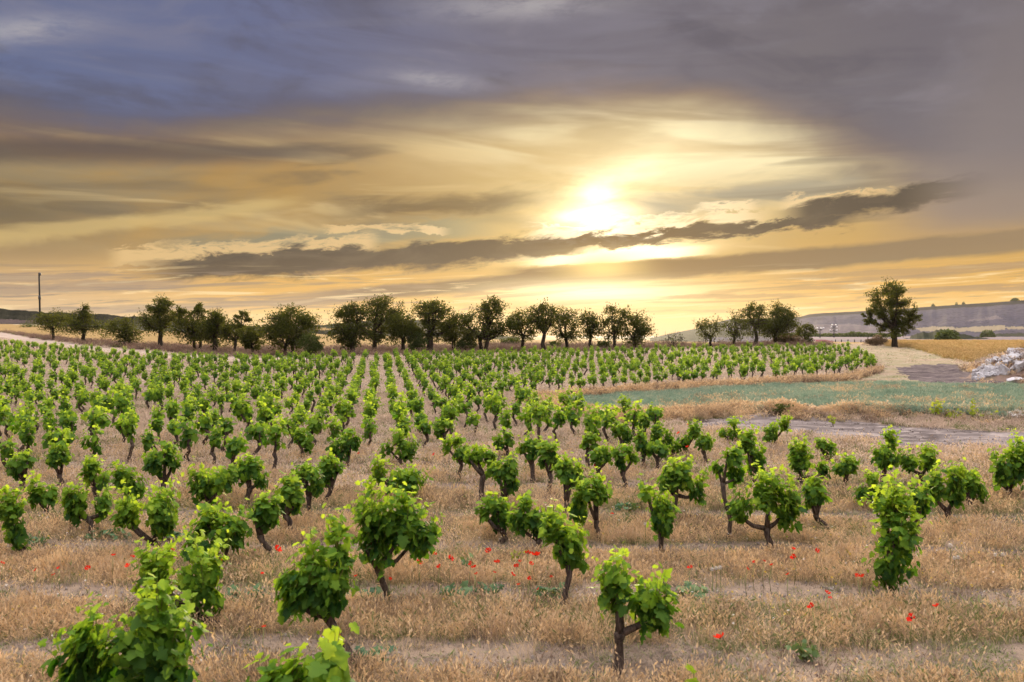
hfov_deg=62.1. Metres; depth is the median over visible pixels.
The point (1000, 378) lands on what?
earth mound
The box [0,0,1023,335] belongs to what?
sky
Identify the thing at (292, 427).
grapevine
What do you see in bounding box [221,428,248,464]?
grapevine
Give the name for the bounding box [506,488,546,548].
grapevine
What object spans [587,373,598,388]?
grapevine
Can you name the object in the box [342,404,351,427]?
grapevine
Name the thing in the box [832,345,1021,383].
grassy path
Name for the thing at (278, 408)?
grapevine
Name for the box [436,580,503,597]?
fallen shoot
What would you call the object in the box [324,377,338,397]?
grapevine
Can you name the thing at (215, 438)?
grapevine
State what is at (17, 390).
grapevine
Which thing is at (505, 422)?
grapevine
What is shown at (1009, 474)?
grapevine
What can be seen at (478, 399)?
grapevine
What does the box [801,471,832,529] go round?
grapevine
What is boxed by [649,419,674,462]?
grapevine
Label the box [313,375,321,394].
grapevine
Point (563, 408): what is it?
grapevine
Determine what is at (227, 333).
almond tree
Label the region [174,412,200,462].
grapevine
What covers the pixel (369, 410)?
grapevine
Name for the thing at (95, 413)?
grapevine
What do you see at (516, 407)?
grapevine
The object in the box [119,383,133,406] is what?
grapevine
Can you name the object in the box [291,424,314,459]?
grapevine
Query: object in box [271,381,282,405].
grapevine
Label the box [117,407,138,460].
grapevine
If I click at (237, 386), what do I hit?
grapevine
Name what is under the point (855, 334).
scrub hedge
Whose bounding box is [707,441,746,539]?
grapevine
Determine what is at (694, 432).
grapevine
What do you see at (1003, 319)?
mesa
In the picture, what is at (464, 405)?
grapevine
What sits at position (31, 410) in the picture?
grapevine
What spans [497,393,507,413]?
grapevine
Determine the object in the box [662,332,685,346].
shrub
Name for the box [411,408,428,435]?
grapevine
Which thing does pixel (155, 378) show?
grapevine
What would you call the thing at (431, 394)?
grapevine
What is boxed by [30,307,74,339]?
almond tree
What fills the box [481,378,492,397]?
grapevine
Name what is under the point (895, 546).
grapevine
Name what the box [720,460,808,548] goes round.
grapevine
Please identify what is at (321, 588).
grapevine
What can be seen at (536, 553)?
poppy
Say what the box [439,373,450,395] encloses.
grapevine
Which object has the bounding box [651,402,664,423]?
grapevine
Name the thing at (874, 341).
shrub
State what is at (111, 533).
fallen shoot
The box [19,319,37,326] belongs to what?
shrub
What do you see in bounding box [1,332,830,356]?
weedy bank
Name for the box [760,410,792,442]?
grapevine
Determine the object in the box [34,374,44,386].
grapevine
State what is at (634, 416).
grapevine
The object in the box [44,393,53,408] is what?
grapevine
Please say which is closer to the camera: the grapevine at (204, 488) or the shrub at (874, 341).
the grapevine at (204, 488)
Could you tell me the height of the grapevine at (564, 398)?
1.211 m
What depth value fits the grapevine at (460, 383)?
34.10 m
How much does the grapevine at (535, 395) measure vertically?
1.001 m
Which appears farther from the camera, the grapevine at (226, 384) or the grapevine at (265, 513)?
the grapevine at (226, 384)
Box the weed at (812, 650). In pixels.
[785,639,819,661]
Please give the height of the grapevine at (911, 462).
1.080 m
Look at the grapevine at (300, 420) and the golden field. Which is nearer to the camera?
the grapevine at (300, 420)
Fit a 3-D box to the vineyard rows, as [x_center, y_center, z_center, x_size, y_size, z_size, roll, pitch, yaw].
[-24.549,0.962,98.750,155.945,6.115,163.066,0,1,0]
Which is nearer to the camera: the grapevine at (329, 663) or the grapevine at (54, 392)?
the grapevine at (329, 663)
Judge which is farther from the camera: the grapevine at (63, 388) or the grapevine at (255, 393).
the grapevine at (255, 393)
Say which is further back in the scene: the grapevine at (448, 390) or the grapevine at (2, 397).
the grapevine at (448, 390)
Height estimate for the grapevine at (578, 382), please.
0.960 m
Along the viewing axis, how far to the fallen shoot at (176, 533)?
13.10 m
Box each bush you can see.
[933,328,961,339]
[979,330,996,336]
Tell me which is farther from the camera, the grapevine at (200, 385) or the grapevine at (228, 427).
the grapevine at (200, 385)
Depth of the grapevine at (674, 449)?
20.30 m
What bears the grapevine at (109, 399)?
on the ground at (448, 644)
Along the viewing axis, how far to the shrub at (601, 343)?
75.63 m
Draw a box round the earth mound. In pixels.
[959,357,1023,381]
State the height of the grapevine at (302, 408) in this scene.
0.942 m
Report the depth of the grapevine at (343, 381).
35.80 m
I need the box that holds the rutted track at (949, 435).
[681,412,1023,449]
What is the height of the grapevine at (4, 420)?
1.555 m
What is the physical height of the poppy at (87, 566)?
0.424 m
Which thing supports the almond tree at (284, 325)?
on the weedy bank
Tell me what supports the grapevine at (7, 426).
on the ground at (448, 644)
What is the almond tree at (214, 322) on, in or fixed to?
on the weedy bank
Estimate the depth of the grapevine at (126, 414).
22.72 m
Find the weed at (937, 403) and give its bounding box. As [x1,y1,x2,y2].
[929,399,944,413]
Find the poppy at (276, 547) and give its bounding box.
[275,544,281,569]
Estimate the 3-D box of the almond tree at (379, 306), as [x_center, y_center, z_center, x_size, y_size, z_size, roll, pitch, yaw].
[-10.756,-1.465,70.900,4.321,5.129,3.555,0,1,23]
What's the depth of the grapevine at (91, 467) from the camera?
15.71 m
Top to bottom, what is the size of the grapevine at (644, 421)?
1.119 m
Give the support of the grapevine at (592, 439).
on the ground at (448, 644)
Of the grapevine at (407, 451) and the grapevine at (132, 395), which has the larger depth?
the grapevine at (132, 395)
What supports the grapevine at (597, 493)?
on the ground at (448, 644)
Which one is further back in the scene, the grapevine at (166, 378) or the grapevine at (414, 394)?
the grapevine at (166, 378)
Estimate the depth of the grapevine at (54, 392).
30.15 m
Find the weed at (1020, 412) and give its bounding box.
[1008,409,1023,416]
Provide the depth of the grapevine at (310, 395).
28.80 m
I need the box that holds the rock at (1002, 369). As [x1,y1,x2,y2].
[998,364,1009,374]
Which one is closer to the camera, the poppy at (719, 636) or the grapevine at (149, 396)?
the poppy at (719, 636)
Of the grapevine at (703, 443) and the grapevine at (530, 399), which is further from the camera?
the grapevine at (530, 399)
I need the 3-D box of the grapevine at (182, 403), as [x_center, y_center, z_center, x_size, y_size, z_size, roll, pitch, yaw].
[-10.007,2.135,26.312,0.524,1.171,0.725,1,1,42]
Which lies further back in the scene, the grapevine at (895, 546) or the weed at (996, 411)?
the weed at (996, 411)
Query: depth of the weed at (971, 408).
26.72 m
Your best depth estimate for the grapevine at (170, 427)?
21.39 m
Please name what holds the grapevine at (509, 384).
on the ground at (448, 644)
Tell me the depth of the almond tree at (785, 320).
83.92 m
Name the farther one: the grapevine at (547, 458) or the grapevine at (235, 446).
the grapevine at (235, 446)
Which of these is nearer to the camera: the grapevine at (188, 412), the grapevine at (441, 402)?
the grapevine at (188, 412)
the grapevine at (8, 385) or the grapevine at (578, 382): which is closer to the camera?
the grapevine at (8, 385)
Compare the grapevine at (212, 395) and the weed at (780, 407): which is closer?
the weed at (780, 407)
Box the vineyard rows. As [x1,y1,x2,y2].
[0,339,877,391]
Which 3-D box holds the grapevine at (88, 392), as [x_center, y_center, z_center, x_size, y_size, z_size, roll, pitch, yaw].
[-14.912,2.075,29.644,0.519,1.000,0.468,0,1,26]
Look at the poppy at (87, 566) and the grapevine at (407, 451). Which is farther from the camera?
the grapevine at (407, 451)
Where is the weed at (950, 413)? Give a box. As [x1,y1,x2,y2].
[942,408,964,417]
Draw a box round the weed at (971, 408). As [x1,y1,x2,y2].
[969,398,976,415]
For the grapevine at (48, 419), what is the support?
on the ground at (448, 644)
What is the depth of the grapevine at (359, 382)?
34.53 m
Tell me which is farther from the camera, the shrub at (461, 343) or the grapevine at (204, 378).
the shrub at (461, 343)
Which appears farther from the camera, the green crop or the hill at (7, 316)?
the hill at (7, 316)
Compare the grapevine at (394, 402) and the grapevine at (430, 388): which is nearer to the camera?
the grapevine at (394, 402)
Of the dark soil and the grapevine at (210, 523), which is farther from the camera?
the dark soil
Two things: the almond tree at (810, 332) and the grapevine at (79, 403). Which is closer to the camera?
the grapevine at (79, 403)
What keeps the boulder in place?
on the dark soil
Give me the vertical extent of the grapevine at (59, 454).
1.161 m
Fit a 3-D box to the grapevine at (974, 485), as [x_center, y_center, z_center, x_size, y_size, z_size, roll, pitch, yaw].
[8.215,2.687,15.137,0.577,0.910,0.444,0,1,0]
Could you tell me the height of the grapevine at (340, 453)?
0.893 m
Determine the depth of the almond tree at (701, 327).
78.35 m
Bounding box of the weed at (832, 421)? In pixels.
[827,415,835,426]
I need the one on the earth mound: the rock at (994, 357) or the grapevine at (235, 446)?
the rock at (994, 357)
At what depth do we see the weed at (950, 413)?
26.70 m
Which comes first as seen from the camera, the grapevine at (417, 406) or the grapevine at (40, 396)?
the grapevine at (417, 406)
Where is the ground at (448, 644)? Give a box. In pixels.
[0,332,1023,681]
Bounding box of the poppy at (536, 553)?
[531,551,539,578]
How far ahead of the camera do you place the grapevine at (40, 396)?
30.84 m
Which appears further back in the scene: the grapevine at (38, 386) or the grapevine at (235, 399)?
the grapevine at (38, 386)
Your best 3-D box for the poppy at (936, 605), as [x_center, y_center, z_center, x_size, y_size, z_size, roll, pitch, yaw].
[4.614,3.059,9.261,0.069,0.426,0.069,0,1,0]
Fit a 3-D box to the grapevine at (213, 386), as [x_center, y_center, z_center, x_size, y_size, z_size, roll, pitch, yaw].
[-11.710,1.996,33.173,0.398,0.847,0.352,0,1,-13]
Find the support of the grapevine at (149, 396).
on the ground at (448, 644)
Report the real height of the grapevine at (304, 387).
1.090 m
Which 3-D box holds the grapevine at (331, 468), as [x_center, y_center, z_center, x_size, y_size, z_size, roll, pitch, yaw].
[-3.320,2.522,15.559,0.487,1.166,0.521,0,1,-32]
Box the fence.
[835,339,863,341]
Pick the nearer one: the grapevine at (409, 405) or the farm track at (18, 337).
the grapevine at (409, 405)
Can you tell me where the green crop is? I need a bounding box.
[547,379,1023,418]
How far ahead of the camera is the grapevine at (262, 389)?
31.95 m
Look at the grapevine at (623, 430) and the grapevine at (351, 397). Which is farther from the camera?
the grapevine at (351, 397)
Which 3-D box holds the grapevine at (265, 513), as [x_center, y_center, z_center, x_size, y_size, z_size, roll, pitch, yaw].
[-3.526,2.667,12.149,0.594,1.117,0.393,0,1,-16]
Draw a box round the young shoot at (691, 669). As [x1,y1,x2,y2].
[685,663,698,681]
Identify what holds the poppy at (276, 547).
on the ground at (448, 644)
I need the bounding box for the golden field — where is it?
[0,324,868,347]
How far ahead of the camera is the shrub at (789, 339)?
85.24 m
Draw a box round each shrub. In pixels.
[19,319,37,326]
[295,330,324,355]
[404,331,428,350]
[454,334,476,349]
[499,337,524,344]
[546,340,560,345]
[597,340,611,348]
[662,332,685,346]
[771,334,804,342]
[862,334,889,345]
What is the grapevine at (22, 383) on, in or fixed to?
on the ground at (448, 644)
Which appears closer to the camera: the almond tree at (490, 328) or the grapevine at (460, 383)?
the grapevine at (460, 383)
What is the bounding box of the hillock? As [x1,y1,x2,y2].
[904,329,987,338]
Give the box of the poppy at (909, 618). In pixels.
[906,613,914,651]
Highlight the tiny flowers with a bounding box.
[0,452,1022,675]
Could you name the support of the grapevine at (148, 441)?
on the ground at (448, 644)
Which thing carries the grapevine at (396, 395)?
on the ground at (448, 644)
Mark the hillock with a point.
(925, 335)
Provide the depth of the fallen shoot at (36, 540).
12.87 m
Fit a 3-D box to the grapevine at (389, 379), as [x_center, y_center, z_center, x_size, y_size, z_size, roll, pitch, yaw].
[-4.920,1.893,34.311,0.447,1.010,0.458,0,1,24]
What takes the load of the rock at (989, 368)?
on the earth mound
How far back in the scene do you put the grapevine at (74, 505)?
13.30 m
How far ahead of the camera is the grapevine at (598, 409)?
24.06 m
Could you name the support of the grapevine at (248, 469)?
on the ground at (448, 644)
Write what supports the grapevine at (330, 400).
on the ground at (448, 644)
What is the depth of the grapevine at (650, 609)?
8.34 m
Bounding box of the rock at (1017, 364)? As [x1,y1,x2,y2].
[1013,361,1023,371]
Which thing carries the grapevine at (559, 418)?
on the ground at (448, 644)
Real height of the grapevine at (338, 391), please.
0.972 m
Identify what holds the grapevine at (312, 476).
on the ground at (448, 644)
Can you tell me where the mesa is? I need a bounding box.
[650,300,1023,342]
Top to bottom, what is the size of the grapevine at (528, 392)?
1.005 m
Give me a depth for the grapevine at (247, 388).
32.82 m
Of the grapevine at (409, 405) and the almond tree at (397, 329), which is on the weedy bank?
the almond tree at (397, 329)
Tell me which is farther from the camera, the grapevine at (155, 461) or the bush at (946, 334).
the bush at (946, 334)
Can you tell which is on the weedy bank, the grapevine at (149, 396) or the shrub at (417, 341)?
the shrub at (417, 341)
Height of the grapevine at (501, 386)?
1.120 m
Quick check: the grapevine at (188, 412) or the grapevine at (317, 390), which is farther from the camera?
the grapevine at (317, 390)
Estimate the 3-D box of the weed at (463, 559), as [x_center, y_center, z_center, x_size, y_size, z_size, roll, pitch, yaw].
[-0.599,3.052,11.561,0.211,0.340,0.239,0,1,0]
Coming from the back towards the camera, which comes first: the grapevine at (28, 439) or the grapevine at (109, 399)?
the grapevine at (109, 399)
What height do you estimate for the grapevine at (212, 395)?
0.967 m
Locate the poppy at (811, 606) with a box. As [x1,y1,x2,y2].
[807,602,814,639]
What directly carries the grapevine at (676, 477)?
on the ground at (448, 644)
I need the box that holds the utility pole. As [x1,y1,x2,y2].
[38,272,40,315]
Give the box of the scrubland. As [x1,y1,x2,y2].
[38,324,257,332]
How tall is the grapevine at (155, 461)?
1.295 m
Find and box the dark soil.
[896,364,1005,383]
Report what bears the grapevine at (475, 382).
on the ground at (448, 644)
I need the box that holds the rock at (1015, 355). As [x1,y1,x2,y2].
[1009,354,1019,359]
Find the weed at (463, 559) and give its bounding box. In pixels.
[460,553,474,567]
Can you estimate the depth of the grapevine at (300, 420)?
23.74 m
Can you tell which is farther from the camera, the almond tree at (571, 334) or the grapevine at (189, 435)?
the almond tree at (571, 334)
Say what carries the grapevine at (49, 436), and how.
on the ground at (448, 644)
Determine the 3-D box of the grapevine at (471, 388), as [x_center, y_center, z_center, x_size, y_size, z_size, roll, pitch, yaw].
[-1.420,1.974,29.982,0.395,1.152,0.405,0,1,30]
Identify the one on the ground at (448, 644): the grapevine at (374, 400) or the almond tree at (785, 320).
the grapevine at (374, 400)
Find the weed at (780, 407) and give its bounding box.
[771,402,793,415]
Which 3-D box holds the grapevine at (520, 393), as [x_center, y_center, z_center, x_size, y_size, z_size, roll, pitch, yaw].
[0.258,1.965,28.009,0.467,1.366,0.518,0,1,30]
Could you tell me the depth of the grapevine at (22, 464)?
16.30 m
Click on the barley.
(966, 349)
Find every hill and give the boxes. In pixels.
[0,308,335,333]
[298,320,518,339]
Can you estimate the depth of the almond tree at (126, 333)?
80.27 m
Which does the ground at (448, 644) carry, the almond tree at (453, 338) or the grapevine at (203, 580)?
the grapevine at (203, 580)
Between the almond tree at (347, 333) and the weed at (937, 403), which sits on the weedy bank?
the almond tree at (347, 333)
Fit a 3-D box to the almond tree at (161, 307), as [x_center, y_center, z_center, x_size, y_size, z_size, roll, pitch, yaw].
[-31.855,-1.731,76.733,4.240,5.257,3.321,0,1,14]
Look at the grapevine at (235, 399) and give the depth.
26.20 m
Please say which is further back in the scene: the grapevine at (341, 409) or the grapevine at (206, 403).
the grapevine at (206, 403)
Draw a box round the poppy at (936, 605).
[932,603,938,635]
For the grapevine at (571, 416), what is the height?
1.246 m
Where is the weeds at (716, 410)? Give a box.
[0,328,1023,424]
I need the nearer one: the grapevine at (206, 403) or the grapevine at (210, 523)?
the grapevine at (210, 523)
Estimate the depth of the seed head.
10.87 m
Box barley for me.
[884,339,1023,361]
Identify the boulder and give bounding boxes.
[1006,377,1023,382]
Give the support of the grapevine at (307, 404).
on the ground at (448, 644)
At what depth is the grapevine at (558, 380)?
35.75 m
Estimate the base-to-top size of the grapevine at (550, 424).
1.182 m
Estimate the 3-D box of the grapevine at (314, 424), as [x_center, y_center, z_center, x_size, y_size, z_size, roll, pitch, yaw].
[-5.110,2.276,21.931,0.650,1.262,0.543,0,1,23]
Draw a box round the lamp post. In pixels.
[830,324,837,336]
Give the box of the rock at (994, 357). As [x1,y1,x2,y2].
[991,356,1000,361]
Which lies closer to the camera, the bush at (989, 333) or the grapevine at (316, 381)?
the grapevine at (316, 381)
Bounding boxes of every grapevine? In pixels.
[0,387,13,406]
[0,396,13,442]
[0,430,18,474]
[0,480,31,552]
[2,376,13,404]
[2,448,42,487]
[3,411,14,439]
[7,383,23,405]
[7,406,34,451]
[13,374,19,387]
[13,397,45,430]
[17,412,36,451]
[18,376,27,386]
[18,379,31,391]
[20,388,32,407]
[23,469,59,514]
[26,387,37,407]
[31,378,43,392]
[33,388,47,404]
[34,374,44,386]
[37,396,55,418]
[37,406,61,431]
[37,572,212,681]
[41,422,70,469]
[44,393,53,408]
[44,435,74,485]
[45,377,56,396]
[49,383,58,404]
[55,478,116,533]
[56,405,76,423]
[57,383,72,400]
[58,391,72,427]
[58,408,81,433]
[60,425,78,444]
[64,375,72,391]
[73,377,85,387]
[73,380,84,399]
[73,389,89,413]
[76,454,111,499]
[77,386,91,409]
[79,423,104,456]
[80,401,114,442]
[83,400,108,433]
[89,385,100,400]
[90,392,106,410]
[99,374,109,394]
[99,386,115,427]
[102,472,184,546]
[103,459,149,500]
[109,389,132,421]
[110,415,129,442]
[114,381,128,392]
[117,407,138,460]
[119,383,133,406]
[119,409,139,436]
[122,383,138,398]
[129,374,136,386]
[129,378,141,399]
[129,529,230,628]
[138,438,183,494]
[140,423,159,452]
[141,388,155,409]
[144,379,157,392]
[147,381,163,404]
[148,410,165,442]
[150,402,164,419]
[151,374,160,383]
[151,381,166,410]
[162,369,172,383]
[162,394,181,422]
[164,381,174,400]
[166,418,181,443]
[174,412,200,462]
[174,492,257,570]
[177,374,189,398]
[177,395,197,429]
[180,386,197,406]
[180,391,197,414]
[183,456,241,512]
[191,382,203,390]
[191,384,202,400]
[193,402,213,444]
[195,389,211,414]
[199,372,210,389]
[203,418,223,464]
[205,386,218,405]
[205,402,221,426]
[207,382,216,395]
[214,387,225,415]
[214,408,237,452]
[216,375,224,391]
[218,378,233,402]
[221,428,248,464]
[225,390,237,411]
[228,389,245,422]
[229,378,245,396]
[231,388,251,436]
[234,452,270,503]
[242,378,253,398]
[242,620,359,681]
[244,417,270,454]
[245,490,286,559]
[247,373,256,393]
[247,401,254,421]
[249,382,260,406]
[256,381,267,393]
[256,397,274,425]
[257,386,275,429]
[258,388,269,398]
[258,414,288,468]
[260,372,274,391]
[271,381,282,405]
[271,394,284,416]
[272,469,305,533]
[272,503,359,664]
[274,375,288,397]
[276,406,304,450]
[281,394,296,414]
[290,390,300,405]
[290,458,325,513]
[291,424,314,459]
[292,379,302,393]
[292,402,307,425]
[296,376,307,397]
[297,402,307,426]
[302,374,309,390]
[302,393,312,410]
[304,405,325,444]
[305,385,316,412]
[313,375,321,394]
[313,382,321,398]
[313,399,328,433]
[316,389,330,423]
[316,447,345,502]
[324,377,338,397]
[324,414,344,441]
[325,434,349,461]
[326,388,336,411]
[329,393,359,432]
[333,381,343,398]
[338,375,348,388]
[338,423,362,466]
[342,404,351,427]
[343,476,444,601]
[344,386,361,418]
[349,373,361,390]
[349,383,360,405]
[360,413,377,445]
[362,383,375,399]
[362,390,383,420]
[363,397,377,432]
[364,392,379,407]
[367,373,381,395]
[368,451,435,496]
[377,423,421,466]
[383,376,395,387]
[385,382,398,405]
[386,382,396,397]
[388,391,407,428]
[390,394,408,423]
[392,405,416,445]
[405,396,416,417]
[406,378,413,395]
[406,384,418,400]
[409,391,424,413]
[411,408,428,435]
[416,416,433,449]
[420,374,429,395]
[426,383,434,397]
[427,388,435,405]
[431,388,441,413]
[431,417,455,439]
[432,393,449,416]
[436,396,461,437]
[437,378,443,394]
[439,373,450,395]
[439,432,471,480]
[446,380,456,398]
[449,381,459,399]
[454,389,474,428]
[455,378,464,393]
[459,381,472,399]
[463,442,501,499]
[466,381,476,401]
[466,408,481,434]
[472,379,480,387]
[472,395,483,413]
[473,491,510,543]
[476,380,483,396]
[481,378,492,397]
[481,389,492,422]
[485,386,501,430]
[487,451,520,496]
[489,389,500,404]
[492,426,515,455]
[495,377,508,398]
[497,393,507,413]
[497,402,512,440]
[505,372,517,391]
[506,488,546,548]
[510,396,520,425]
[513,377,522,391]
[513,380,528,412]
[515,429,542,482]
[516,402,535,436]
[524,382,532,400]
[524,394,535,407]
[526,397,552,441]
[528,377,537,390]
[531,387,540,407]
[534,434,560,493]
[538,498,591,606]
[539,393,554,414]
[541,400,555,432]
[549,451,586,513]
[551,401,567,442]
[554,369,562,389]
[554,385,575,407]
[559,402,567,424]
[564,397,582,435]
[565,467,615,540]
[571,387,584,424]
[574,377,585,387]
[575,402,607,444]
[579,431,601,468]
[585,541,688,674]
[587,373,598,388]
[587,439,613,473]
[590,404,602,424]
[597,406,620,443]
[602,402,620,428]
[608,417,634,451]
[608,442,641,487]
[617,394,632,416]
[623,399,644,436]
[632,426,651,466]
[636,473,681,552]
[637,409,651,434]
[645,403,662,434]
[646,438,671,469]
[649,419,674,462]
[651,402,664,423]
[654,452,709,514]
[670,438,683,457]
[676,416,705,452]
[693,428,715,463]
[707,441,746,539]
[716,416,743,442]
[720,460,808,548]
[735,420,769,482]
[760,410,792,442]
[786,433,831,485]
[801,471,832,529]
[812,432,837,460]
[830,452,859,487]
[847,466,884,503]
[858,464,931,597]
[868,425,902,481]
[896,442,941,484]
[906,474,935,550]
[922,457,969,522]
[962,466,990,509]
[987,428,1023,494]
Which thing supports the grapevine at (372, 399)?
on the ground at (448, 644)
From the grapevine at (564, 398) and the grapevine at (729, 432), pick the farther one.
the grapevine at (564, 398)
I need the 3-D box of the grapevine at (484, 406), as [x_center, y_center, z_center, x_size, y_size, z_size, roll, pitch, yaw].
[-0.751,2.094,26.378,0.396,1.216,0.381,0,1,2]
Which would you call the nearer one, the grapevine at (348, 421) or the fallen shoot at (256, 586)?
the fallen shoot at (256, 586)
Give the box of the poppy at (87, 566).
[84,565,90,594]
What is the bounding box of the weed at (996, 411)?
[967,408,998,418]
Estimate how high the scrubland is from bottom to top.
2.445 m
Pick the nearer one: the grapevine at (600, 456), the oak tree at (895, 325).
the grapevine at (600, 456)
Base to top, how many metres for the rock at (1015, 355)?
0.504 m
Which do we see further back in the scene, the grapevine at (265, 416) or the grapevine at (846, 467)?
the grapevine at (265, 416)
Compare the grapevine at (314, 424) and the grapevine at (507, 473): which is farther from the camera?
the grapevine at (314, 424)
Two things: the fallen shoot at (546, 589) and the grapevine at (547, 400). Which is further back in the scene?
the grapevine at (547, 400)
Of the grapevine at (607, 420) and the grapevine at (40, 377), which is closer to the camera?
the grapevine at (607, 420)
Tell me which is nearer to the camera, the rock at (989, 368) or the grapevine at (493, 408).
the grapevine at (493, 408)
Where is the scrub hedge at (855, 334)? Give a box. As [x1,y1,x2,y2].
[778,331,901,336]
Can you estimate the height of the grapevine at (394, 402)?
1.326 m
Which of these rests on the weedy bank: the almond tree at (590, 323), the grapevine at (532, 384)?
the almond tree at (590, 323)
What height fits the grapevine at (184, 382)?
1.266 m
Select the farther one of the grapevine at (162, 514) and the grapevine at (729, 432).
the grapevine at (729, 432)
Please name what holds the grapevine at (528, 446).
on the ground at (448, 644)
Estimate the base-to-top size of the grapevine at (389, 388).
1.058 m
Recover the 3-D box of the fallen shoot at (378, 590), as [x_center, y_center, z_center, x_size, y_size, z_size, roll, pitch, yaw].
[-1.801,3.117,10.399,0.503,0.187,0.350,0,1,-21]
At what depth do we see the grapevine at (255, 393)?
30.23 m
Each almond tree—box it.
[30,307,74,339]
[51,302,107,340]
[93,316,150,345]
[133,293,177,347]
[162,302,208,349]
[190,308,232,350]
[216,309,252,351]
[236,323,266,353]
[249,302,325,354]
[320,300,378,351]
[359,292,406,350]
[381,311,423,349]
[408,297,464,350]
[440,327,470,348]
[455,295,517,351]
[503,307,539,347]
[523,297,563,350]
[549,306,584,348]
[574,308,605,345]
[596,302,633,346]
[616,310,657,347]
[692,313,726,347]
[718,308,753,344]
[725,300,773,343]
[755,299,804,343]
[793,322,817,342]
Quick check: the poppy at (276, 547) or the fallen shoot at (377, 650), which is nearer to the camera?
the fallen shoot at (377, 650)
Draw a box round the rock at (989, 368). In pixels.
[986,366,994,371]
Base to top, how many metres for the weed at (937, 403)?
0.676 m
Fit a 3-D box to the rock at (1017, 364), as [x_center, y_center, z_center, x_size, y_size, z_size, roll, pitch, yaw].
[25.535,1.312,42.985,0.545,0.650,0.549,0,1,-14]
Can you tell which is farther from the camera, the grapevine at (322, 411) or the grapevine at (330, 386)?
the grapevine at (330, 386)
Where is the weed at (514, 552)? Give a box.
[511,550,526,561]
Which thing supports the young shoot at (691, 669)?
on the ground at (448, 644)
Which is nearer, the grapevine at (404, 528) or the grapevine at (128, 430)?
the grapevine at (404, 528)
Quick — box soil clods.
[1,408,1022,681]
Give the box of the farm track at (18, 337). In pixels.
[0,333,313,361]
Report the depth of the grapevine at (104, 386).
33.52 m
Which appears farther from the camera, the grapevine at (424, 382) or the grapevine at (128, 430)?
the grapevine at (424, 382)
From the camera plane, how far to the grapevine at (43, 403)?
25.97 m
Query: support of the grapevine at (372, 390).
on the ground at (448, 644)
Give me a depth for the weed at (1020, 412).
26.53 m
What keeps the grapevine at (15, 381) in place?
on the ground at (448, 644)
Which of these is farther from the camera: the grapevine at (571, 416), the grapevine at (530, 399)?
the grapevine at (530, 399)
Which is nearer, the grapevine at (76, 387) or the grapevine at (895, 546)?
the grapevine at (895, 546)
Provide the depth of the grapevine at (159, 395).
28.14 m
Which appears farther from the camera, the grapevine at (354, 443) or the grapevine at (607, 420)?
the grapevine at (607, 420)
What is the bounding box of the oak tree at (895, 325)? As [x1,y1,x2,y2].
[860,276,922,346]
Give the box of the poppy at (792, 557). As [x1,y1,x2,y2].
[790,553,795,584]
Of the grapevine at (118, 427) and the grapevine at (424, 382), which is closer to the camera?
the grapevine at (118, 427)
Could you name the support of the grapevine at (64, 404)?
on the ground at (448, 644)
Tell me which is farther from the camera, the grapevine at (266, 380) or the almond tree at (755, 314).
the almond tree at (755, 314)
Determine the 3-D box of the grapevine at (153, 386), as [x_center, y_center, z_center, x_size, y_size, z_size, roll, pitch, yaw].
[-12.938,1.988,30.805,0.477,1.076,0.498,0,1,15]
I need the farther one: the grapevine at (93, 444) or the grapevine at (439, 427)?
the grapevine at (439, 427)
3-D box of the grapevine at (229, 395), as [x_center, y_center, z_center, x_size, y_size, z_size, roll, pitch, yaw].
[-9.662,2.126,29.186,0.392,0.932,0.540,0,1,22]
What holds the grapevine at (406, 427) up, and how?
on the ground at (448, 644)
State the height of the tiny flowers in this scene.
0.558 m
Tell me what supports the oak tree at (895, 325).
on the ground at (448, 644)
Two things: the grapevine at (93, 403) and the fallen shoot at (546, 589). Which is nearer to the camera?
the fallen shoot at (546, 589)
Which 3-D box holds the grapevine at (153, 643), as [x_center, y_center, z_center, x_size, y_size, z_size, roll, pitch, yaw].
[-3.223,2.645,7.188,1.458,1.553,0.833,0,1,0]
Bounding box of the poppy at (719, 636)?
[713,632,723,667]
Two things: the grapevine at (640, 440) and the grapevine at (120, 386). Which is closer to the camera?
the grapevine at (640, 440)
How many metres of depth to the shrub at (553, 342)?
77.44 m
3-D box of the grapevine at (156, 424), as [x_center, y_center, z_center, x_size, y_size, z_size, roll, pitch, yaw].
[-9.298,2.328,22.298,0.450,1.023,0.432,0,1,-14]
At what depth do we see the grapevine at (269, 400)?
23.62 m
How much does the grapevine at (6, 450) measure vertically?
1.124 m
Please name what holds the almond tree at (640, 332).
on the weedy bank
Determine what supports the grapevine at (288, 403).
on the ground at (448, 644)
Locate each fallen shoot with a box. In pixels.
[7,531,48,545]
[84,527,131,540]
[162,529,188,538]
[225,583,268,599]
[345,585,382,599]
[353,645,396,661]
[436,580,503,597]
[532,582,569,598]
[614,501,639,510]
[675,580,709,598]
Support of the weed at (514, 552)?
on the ground at (448, 644)
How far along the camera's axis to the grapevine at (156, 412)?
25.09 m
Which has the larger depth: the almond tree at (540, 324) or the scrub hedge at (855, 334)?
the scrub hedge at (855, 334)
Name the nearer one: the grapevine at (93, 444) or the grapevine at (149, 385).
the grapevine at (93, 444)

